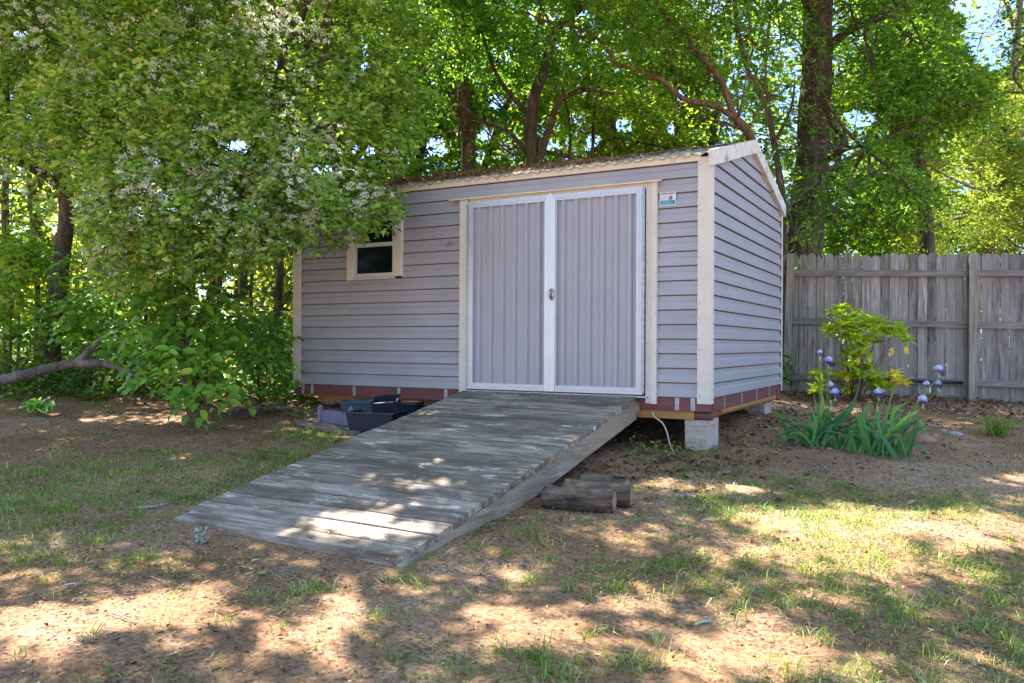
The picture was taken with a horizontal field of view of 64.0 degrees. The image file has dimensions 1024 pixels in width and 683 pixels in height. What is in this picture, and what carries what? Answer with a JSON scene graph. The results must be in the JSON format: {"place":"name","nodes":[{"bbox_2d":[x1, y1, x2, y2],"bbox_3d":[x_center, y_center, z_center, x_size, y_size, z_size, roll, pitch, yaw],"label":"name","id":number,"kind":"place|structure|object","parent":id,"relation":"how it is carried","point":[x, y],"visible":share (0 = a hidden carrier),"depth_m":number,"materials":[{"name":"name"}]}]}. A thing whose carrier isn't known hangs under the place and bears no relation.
{"place":"outdoors","nodes":[
{"label":"outdoors","id":0,"kind":"place"},
{"bbox_2d":[0,355,1023,682],"bbox_3d":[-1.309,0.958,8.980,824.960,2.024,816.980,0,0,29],"label":"ground","id":1,"kind":"structure","parent":0,"point":[420,619],"depth_m":3.69,"materials":[{"name":"soil"}]},
{"bbox_2d":[0,31,53,338],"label":"woodland tree","id":2,"kind":"object","parent":1,"relation":"on","point":[22,220],"visible":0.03,"depth_m":14.70,"materials":[{"name":"green plant"}]},
{"bbox_2d":[0,14,67,365],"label":"slim tree","id":3,"kind":"object","parent":1,"relation":"on","point":[3,194],"visible":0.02,"depth_m":11.46,"materials":[{"name":"green plant"}]},
{"bbox_2d":[19,396,54,413],"bbox_3d":[-4.429,0.592,7.622,0.271,0.158,0.525,0,0,-36],"label":"hosta","id":4,"kind":"object","parent":1,"relation":"on","point":[34,404],"visible":1,"depth_m":7.66,"materials":[{"name":"green plant"}]},
{"bbox_2d":[2,84,71,359],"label":"slim tree","id":5,"kind":"object","parent":1,"relation":"on","point":[38,288],"visible":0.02,"depth_m":10.98,"materials":[{"name":"green plant"}]},
{"bbox_2d":[0,226,77,394],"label":"broadleaf sapling","id":6,"kind":"object","parent":1,"relation":"on","point":[8,312],"visible":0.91,"depth_m":9.20,"materials":[{"name":"green plant"}]},
{"bbox_2d":[0,217,85,366],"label":"slim tree","id":7,"kind":"object","parent":1,"relation":"on","point":[31,263],"visible":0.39,"depth_m":10.38,"materials":[{"name":"green plant"}]},
{"bbox_2d":[0,333,142,386],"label":"fallen branch","id":8,"kind":"object","parent":1,"relation":"on","point":[81,360],"visible":0.86,"depth_m":7.56,"materials":[{"name":"wood"}]},
{"bbox_2d":[0,2,150,389],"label":"limbed tree","id":9,"kind":"object","parent":1,"relation":"on","point":[64,235],"visible":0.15,"depth_m":9.52,"materials":[{"name":"green plant"}]},
{"bbox_2d":[32,251,155,394],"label":"broadleaf sapling","id":10,"kind":"object","parent":1,"relation":"on","point":[85,334],"visible":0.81,"depth_m":8.82,"materials":[{"name":"green plant"}]},
{"bbox_2d":[0,3,198,331],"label":"woodland tree","id":11,"kind":"object","parent":1,"relation":"on","point":[49,236],"visible":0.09,"depth_m":15.29,"materials":[{"name":"green plant"}]},
{"bbox_2d":[0,40,200,311],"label":"woodland tree","id":12,"kind":"object","parent":1,"relation":"on","point":[53,221],"visible":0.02,"depth_m":23.31,"materials":[{"name":"green plant"}]},
{"bbox_2d":[111,612,139,623],"bbox_3d":[-1.456,1.044,3.105,0.167,0.014,0.029,0,0,32],"label":"stick","id":13,"kind":"object","parent":1,"relation":"on","point":[116,614],"visible":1,"depth_m":3.10,"materials":[{"name":"beige wood"}]},
{"bbox_2d":[85,112,175,351],"bbox_3d":[-6.051,-1.793,13.080,1.813,4.279,2.011,0,0,29],"label":"slim tree","id":14,"kind":"object","parent":1,"relation":"on","point":[118,305],"visible":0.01,"depth_m":12.97,"materials":[{"name":"green plant"}]},
{"bbox_2d":[87,241,204,390],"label":"slim tree","id":15,"kind":"object","parent":1,"relation":"on","point":[145,318],"visible":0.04,"depth_m":9.58,"materials":[{"name":"green plant"}]},
{"bbox_2d":[138,503,167,508],"bbox_3d":[-2.096,0.964,4.796,0.051,0.016,0.170,0,0,44],"label":"stick","id":16,"kind":"object","parent":1,"relation":"on","point":[152,506],"visible":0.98,"depth_m":4.78,"materials":[{"name":"grey wood"}]},
{"bbox_2d":[45,6,305,326],"bbox_3d":[-7.334,-4.921,17.833,5.812,10.261,6.294,0,0,-32],"label":"woodland tree","id":17,"kind":"object","parent":1,"relation":"on","point":[191,290],"visible":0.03,"depth_m":17.67,"materials":[{"name":"green plant"}]},
{"bbox_2d":[92,263,277,430],"bbox_3d":[-2.906,0.002,7.370,1.709,1.522,1.534,0,0,29],"label":"broadleaf sapling","id":18,"kind":"object","parent":1,"relation":"on","point":[167,359],"visible":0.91,"depth_m":7.29,"materials":[{"name":"green plant"}]},
{"bbox_2d":[187,527,209,544],"bbox_3d":[-1.585,0.987,4.159,0.130,0.099,0.086,0,0,29],"label":"silvery plant","id":19,"kind":"object","parent":1,"relation":"on","point":[199,535],"visible":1,"depth_m":4.16,"materials":[{"name":"silver plant"}]},
{"bbox_2d":[205,649,220,661],"bbox_3d":[-1.037,1.069,2.795,0.060,0.012,0.074,0,0,29],"label":"stick","id":20,"kind":"object","parent":1,"relation":"on","point":[211,655],"visible":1,"depth_m":2.79,"materials":[{"name":"beige wood"}]},
{"bbox_2d":[0,0,481,400],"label":"privet tree","id":21,"kind":"object","parent":1,"relation":"on","point":[109,95],"visible":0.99,"depth_m":6.81,"materials":[{"name":"green plant"}]},
{"bbox_2d":[185,278,305,409],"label":"broadleaf sapling","id":22,"kind":"object","parent":1,"relation":"on","point":[269,358],"visible":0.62,"depth_m":8.24,"materials":[{"name":"green plant"}]},
{"bbox_2d":[215,557,283,582],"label":"curled leaves","id":23,"kind":"object","parent":1,"relation":"on","point":[246,566],"visible":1,"depth_m":3.78,"materials":[{"name":"brown plant"}]},
{"bbox_2d":[203,122,299,343],"bbox_3d":[-3.556,-1.322,11.253,1.727,3.633,1.594,0,0,-23],"label":"slim tree","id":24,"kind":"object","parent":1,"relation":"on","point":[251,296],"visible":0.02,"depth_m":11.38,"materials":[{"name":"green plant"}]},
{"bbox_2d":[225,142,298,353],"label":"slim tree","id":25,"kind":"object","parent":1,"relation":"on","point":[242,284],"visible":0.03,"depth_m":10.96,"materials":[{"name":"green plant"}]},
{"bbox_2d":[217,395,308,418],"bbox_3d":[-2.433,0.632,7.876,1.008,0.221,0.620,0,0,29],"label":"brush pile","id":26,"kind":"object","parent":1,"relation":"on","point":[243,409],"visible":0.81,"depth_m":7.87,"materials":[{"name":"brown wood"}]},
{"bbox_2d":[199,28,361,311],"bbox_3d":[-6.465,-7.671,25.975,8.272,15.733,7.129,0,0,-10],"label":"woodland tree","id":27,"kind":"object","parent":1,"relation":"on","point":[301,148],"depth_m":25.15,"materials":[{"name":"green plant"}]},
{"bbox_2d":[154,0,411,333],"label":"woodland tree","id":28,"kind":"object","parent":1,"relation":"on","point":[287,286],"visible":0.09,"depth_m":16.43,"materials":[{"name":"green plant"}]},
{"bbox_2d":[237,97,330,352],"bbox_3d":[-3.197,-1.624,12.172,1.719,4.191,2.001,0,0,29],"label":"slim tree","id":29,"kind":"object","parent":1,"relation":"on","point":[277,296],"visible":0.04,"depth_m":11.95,"materials":[{"name":"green plant"}]},
{"bbox_2d":[297,421,359,435],"bbox_3d":[-1.599,0.749,7.110,0.150,0.054,0.836,0,0,-42],"label":"loose plank","id":30,"kind":"object","parent":1,"relation":"on","point":[344,431],"visible":0.93,"depth_m":7.04,"materials":[{"name":"grey wood"}]},
{"bbox_2d":[321,401,339,404],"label":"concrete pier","id":31,"kind":"structure","parent":1,"relation":"on","point":[330,402],"depth_m":8.45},
{"bbox_2d":[317,405,353,425],"bbox_3d":[-1.476,0.672,7.324,0.412,0.185,1.050,0,0,-25],"label":"planter box","id":32,"kind":"object","parent":1,"relation":"on","point":[333,416],"visible":0.45,"depth_m":7.43,"materials":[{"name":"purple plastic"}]},
{"bbox_2d":[337,399,371,411],"bbox_3d":[-1.367,0.642,7.750,0.500,0.162,0.340,0,0,0],"label":"storage tub","id":33,"kind":"object","parent":32,"relation":"in","point":[346,404],"visible":0.41,"depth_m":7.60,"materials":[{"name":"blue plastic"}]},
{"bbox_2d":[295,0,386,185],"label":"slim tree","id":34,"kind":"object","parent":1,"relation":"on","point":[327,46],"visible":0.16,"depth_m":13.00,"materials":[{"name":"green plant"}]},
{"bbox_2d":[233,3,491,321],"bbox_3d":[-3.560,-5.786,19.066,6.833,12.166,6.803,0,0,-25],"label":"woodland tree","id":35,"kind":"object","parent":1,"relation":"on","point":[291,85],"visible":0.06,"depth_m":17.07,"materials":[{"name":"green plant"}]},
{"bbox_2d":[342,409,408,433],"bbox_3d":[-1.153,0.680,6.950,0.460,0.182,0.340,0,0,15],"label":"plastic bin","id":36,"kind":"object","parent":1,"relation":"on","point":[362,420],"visible":0.77,"depth_m":6.82,"materials":[{"name":"black plastic"}]},
{"bbox_2d":[370,394,400,418],"bbox_3d":[-1.062,0.563,6.902,0.236,0.241,0.209,0,0,4],"label":"nursery box","id":37,"kind":"object","parent":36,"relation":"in","point":[390,403],"visible":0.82,"depth_m":6.83,"materials":[{"name":"black plastic"}]},
{"bbox_2d":[174,391,639,569],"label":"wooden ramp","id":38,"kind":"structure","parent":1,"relation":"on","point":[483,495],"depth_m":5.02,"materials":[{"name":"grey wood"}]},
{"bbox_2d":[217,393,580,550],"bbox_3d":[-0.481,0.717,5.553,1.600,0.598,3.192,0,0,29],"label":"ramp debris","id":39,"kind":"object","parent":38,"relation":"on","point":[397,482],"visible":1,"depth_m":4.99,"materials":[{"name":"plant"}]},
{"bbox_2d":[400,401,424,415],"bbox_3d":[-0.918,0.645,7.450,0.244,0.200,0.244,0,0,29],"label":"flower pot","id":40,"kind":"object","parent":1,"relation":"on","point":[411,407],"visible":0.52,"depth_m":7.35,"materials":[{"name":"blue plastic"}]},
{"bbox_2d":[309,0,536,171],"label":"ivy clad tree","id":41,"kind":"object","parent":1,"relation":"on","point":[468,150],"visible":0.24,"depth_m":12.50,"materials":[{"name":"green plant"}]},
{"bbox_2d":[314,0,570,180],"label":"woodland tree","id":42,"kind":"object","parent":1,"relation":"on","point":[424,165],"visible":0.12,"depth_m":16.40,"materials":[{"name":"green plant"}]},
{"bbox_2d":[105,0,825,140],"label":"leaning tree","id":43,"kind":"object","parent":1,"relation":"on","point":[740,123],"visible":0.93,"depth_m":9.72,"materials":[{"name":"green plant"}]},
{"bbox_2d":[0,306,1009,402],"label":"undergrowth","id":44,"kind":"object","parent":1,"relation":"on","point":[65,376],"visible":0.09,"depth_m":9.21,"materials":[{"name":"green plant"}]},
{"bbox_2d":[0,377,1022,682],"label":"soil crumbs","id":45,"kind":"object","parent":1,"relation":"on","point":[524,545],"visible":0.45,"depth_m":3.98,"materials":[{"name":"brown soil"}]},
{"bbox_2d":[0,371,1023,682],"bbox_3d":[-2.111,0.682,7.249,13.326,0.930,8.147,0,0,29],"label":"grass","id":46,"kind":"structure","parent":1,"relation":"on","point":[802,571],"depth_m":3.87,"materials":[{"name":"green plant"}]},
{"bbox_2d":[0,366,1023,682],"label":"leaf litter","id":47,"kind":"object","parent":1,"relation":"on","point":[794,412],"visible":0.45,"depth_m":6.07,"materials":[{"name":"brown plant"}]},
{"bbox_2d":[0,361,1023,682],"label":"straw litter","id":48,"kind":"object","parent":1,"relation":"on","point":[500,559],"visible":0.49,"depth_m":3.81,"materials":[{"name":"beige plant"}]},
{"bbox_2d":[0,391,1023,682],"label":"weeds","id":49,"kind":"object","parent":1,"relation":"on","point":[532,503],"visible":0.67,"depth_m":5.01,"materials":[{"name":"green plant"}]},
{"bbox_2d":[413,0,626,175],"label":"woodland tree","id":50,"kind":"object","parent":1,"relation":"on","point":[555,132],"visible":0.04,"depth_m":19.35,"materials":[{"name":"green plant"}]},
{"bbox_2d":[367,0,719,165],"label":"forked tree","id":51,"kind":"object","parent":1,"relation":"on","point":[532,152],"visible":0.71,"depth_m":12.11,"materials":[{"name":"green plant"}]},
{"bbox_2d":[505,50,634,160],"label":"sapling","id":52,"kind":"object","parent":1,"relation":"on","point":[566,105],"visible":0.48,"depth_m":12.98,"materials":[{"name":"green plant"}]},
{"bbox_2d":[541,485,616,512],"bbox_3d":[0.387,0.917,4.756,0.425,0.142,0.144,0,0,18],"label":"log","id":53,"kind":"object","parent":1,"relation":"on","point":[586,500],"visible":0.99,"depth_m":4.70,"materials":[{"name":"brown wood"}]},
{"bbox_2d":[434,0,733,167],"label":"woodland tree","id":54,"kind":"object","parent":1,"relation":"on","point":[562,112],"visible":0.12,"depth_m":16.45,"materials":[{"name":"green plant"}]},
{"bbox_2d":[563,478,632,507],"bbox_3d":[0.511,0.905,4.894,0.412,0.158,0.152,0,0,16],"label":"log","id":55,"kind":"object","parent":1,"relation":"on","point":[624,494],"visible":0.59,"depth_m":4.83,"materials":[{"name":"brown wood"}]},
{"bbox_2d":[579,473,628,482],"bbox_3d":[0.572,0.896,5.096,0.300,0.144,0.139,0,0,23],"label":"log","id":56,"kind":"object","parent":1,"relation":"on","point":[594,477],"visible":0.36,"depth_m":5.06,"materials":[{"name":"brown wood"}]},
{"bbox_2d":[544,49,665,159],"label":"sapling","id":57,"kind":"object","parent":1,"relation":"on","point":[627,103],"visible":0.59,"depth_m":12.99,"materials":[{"name":"green plant"}]},
{"bbox_2d":[627,628,655,636],"bbox_3d":[0.493,1.093,3.088,0.117,0.013,0.027,0,0,29],"label":"stick","id":58,"kind":"object","parent":1,"relation":"on","point":[639,631],"visible":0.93,"depth_m":3.09,"materials":[{"name":"wood"}]},
{"bbox_2d":[531,2,787,175],"bbox_3d":[3.907,-5.923,21.248,7.262,12.920,6.729,0,0,-10],"label":"woodland tree","id":59,"kind":"object","parent":1,"relation":"on","point":[737,132],"depth_m":19.98,"materials":[{"name":"green plant"}]},
{"bbox_2d":[609,23,752,156],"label":"sapling","id":60,"kind":"object","parent":1,"relation":"on","point":[676,141],"visible":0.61,"depth_m":12.88,"materials":[{"name":"green plant"}]},
{"bbox_2d":[685,417,718,450],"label":"concrete pier","id":61,"kind":"structure","parent":1,"relation":"on","point":[703,430],"depth_m":6.40,"materials":[{"name":"grey concrete"}]},
{"bbox_2d":[292,140,785,420],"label":"shed","id":62,"kind":"structure","parent":61,"relation":"on","point":[654,284],"depth_m":7.07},
{"bbox_2d":[352,218,395,279],"bbox_3d":[-1.320,-0.882,7.839,0.494,0.578,0.052,0,0,29],"label":"window frame","id":63,"kind":"structure","parent":62,"relation":"in","point":[375,260],"depth_m":7.84,"materials":[{"name":"wood"}]},
{"bbox_2d":[345,139,743,189],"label":"roof leaf litter","id":64,"kind":"object","parent":62,"relation":"on","point":[463,174],"visible":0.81,"depth_m":7.58,"materials":[{"name":"plant"}]},
{"bbox_2d":[652,411,674,455],"bbox_3d":[1.194,0.713,6.331,0.105,0.317,0.375,0,0,-11],"label":"cord","id":65,"kind":"object","parent":62,"relation":"hanging from","point":[665,429],"visible":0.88,"depth_m":6.42,"materials":[{"name":"white plastic"}]},
{"bbox_2d":[694,617,711,624],"bbox_3d":[0.754,1.089,3.183,0.105,0.014,0.029,0,0,-36],"label":"stick","id":66,"kind":"object","parent":1,"relation":"on","point":[704,621],"visible":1,"depth_m":3.18,"materials":[{"name":"grey wood"}]},
{"bbox_2d":[604,0,852,230],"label":"woodland tree","id":67,"kind":"object","parent":1,"relation":"on","point":[713,139],"visible":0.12,"depth_m":16.57,"materials":[{"name":"green plant"}]},
{"bbox_2d":[715,542,788,544],"bbox_3d":[1.197,1.004,4.073,0.368,0.012,0.030,0,0,1],"label":"stick","id":68,"kind":"object","parent":1,"relation":"on","point":[748,543],"visible":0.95,"depth_m":4.08,"materials":[{"name":"brown wood"}]},
{"bbox_2d":[683,0,827,385],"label":"slender tree","id":69,"kind":"object","parent":1,"relation":"on","point":[772,135],"visible":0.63,"depth_m":10.76,"materials":[{"name":"green plant"}]},
{"bbox_2d":[748,401,771,414],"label":"concrete pier","id":70,"kind":"structure","parent":1,"relation":"on","point":[765,407],"depth_m":8.33,"materials":[{"name":"grey concrete"}]},
{"bbox_2d":[782,352,797,385],"bbox_3d":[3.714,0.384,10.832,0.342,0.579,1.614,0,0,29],"label":"broadleaf sapling","id":71,"kind":"object","parent":1,"relation":"on","point":[786,375],"visible":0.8,"depth_m":10.26,"materials":[{"name":"green plant"}]},
{"bbox_2d":[769,350,878,451],"bbox_3d":[2.517,0.523,6.637,0.885,0.920,0.654,0,0,18],"label":"iris clump","id":72,"kind":"object","parent":1,"relation":"on","point":[813,430],"visible":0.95,"depth_m":6.67,"materials":[{"name":"green plant"}]},
{"bbox_2d":[697,0,981,332],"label":"woodland tree","id":73,"kind":"object","parent":1,"relation":"on","point":[855,244],"visible":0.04,"depth_m":19.04,"materials":[{"name":"green plant"}]},
{"bbox_2d":[723,0,1000,384],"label":"oak tree","id":74,"kind":"object","parent":1,"relation":"on","point":[810,198],"visible":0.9,"depth_m":11.22,"materials":[{"name":"green plant"}]},
{"bbox_2d":[804,302,919,401],"bbox_3d":[4.290,0.131,10.014,1.490,1.219,0.899,0,0,6],"label":"yellow shrub","id":75,"kind":"object","parent":1,"relation":"on","point":[847,319],"visible":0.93,"depth_m":9.93,"materials":[{"name":"green plant"}]},
{"bbox_2d":[811,364,944,462],"bbox_3d":[2.816,0.551,6.442,1.031,0.751,0.684,0,0,29],"label":"iris clump","id":76,"kind":"object","parent":1,"relation":"on","point":[869,440],"visible":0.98,"depth_m":6.37,"materials":[{"name":"green plant"}]},
{"bbox_2d":[782,252,1023,404],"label":"wooden fence","id":77,"kind":"object","parent":1,"relation":"on","point":[970,344],"visible":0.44,"depth_m":10.76,"materials":[{"name":"grey wood"}]},
{"bbox_2d":[881,378,963,383],"bbox_3d":[5.309,0.514,10.734,1.073,0.074,0.044,0,0,19],"label":"fence rail","id":78,"kind":"object","parent":77,"relation":"on","point":[942,381],"visible":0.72,"depth_m":10.66,"materials":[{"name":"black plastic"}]},
{"bbox_2d":[798,0,1023,279],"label":"broadleaf tree","id":79,"kind":"object","parent":1,"relation":"on","point":[925,242],"visible":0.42,"depth_m":12.76,"materials":[{"name":"green plant"}]},
{"bbox_2d":[909,434,936,443],"bbox_3d":[3.564,0.859,7.119,0.225,0.110,0.156,0,0,29],"label":"stone","id":80,"kind":"object","parent":1,"relation":"on","point":[922,439],"visible":0.45,"depth_m":7.06,"materials":[{"name":"stone"}]},
{"bbox_2d":[823,0,1023,370],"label":"woodland tree","id":81,"kind":"object","parent":1,"relation":"on","point":[955,143],"visible":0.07,"depth_m":18.91,"materials":[{"name":"green plant"}]},
{"bbox_2d":[866,0,1023,269],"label":"cedar tree","id":82,"kind":"object","parent":1,"relation":"on","point":[1000,173],"visible":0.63,"depth_m":14.37,"materials":[{"name":"green plant"}]},
{"bbox_2d":[874,0,1023,333],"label":"woodland tree","id":83,"kind":"object","parent":1,"relation":"on","point":[990,14],"visible":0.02,"depth_m":21.86,"materials":[{"name":"green plant"}]},
{"bbox_2d":[946,431,963,436],"bbox_3d":[4.019,0.845,7.438,0.141,0.060,0.099,0,0,29],"label":"stone","id":84,"kind":"object","parent":1,"relation":"on","point":[954,433],"visible":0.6,"depth_m":7.41,"materials":[{"name":"grey stone"}]},
{"bbox_2d":[937,13,1023,301],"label":"woodland tree","id":85,"kind":"object","parent":1,"relation":"on","point":[1019,74],"visible":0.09,"depth_m":16.69,"materials":[{"name":"green plant"}]},
{"bbox_2d":[965,412,1023,437],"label":"grassy tuft","id":86,"kind":"object","parent":1,"relation":"on","point":[994,428],"visible":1,"depth_m":7.45,"materials":[{"name":"green plant"}]},
{"bbox_2d":[980,0,1023,183],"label":"edge tree","id":87,"kind":"object","parent":1,"relation":"on","point":[1020,62],"visible":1,"depth_m":11.58,"materials":[{"name":"green plant"}]},
{"bbox_2d":[0,0,1023,318],"label":"sky","id":88,"kind":"structure","parent":0,"point":[986,42],"materials":[{"name":"white"}]}
]}

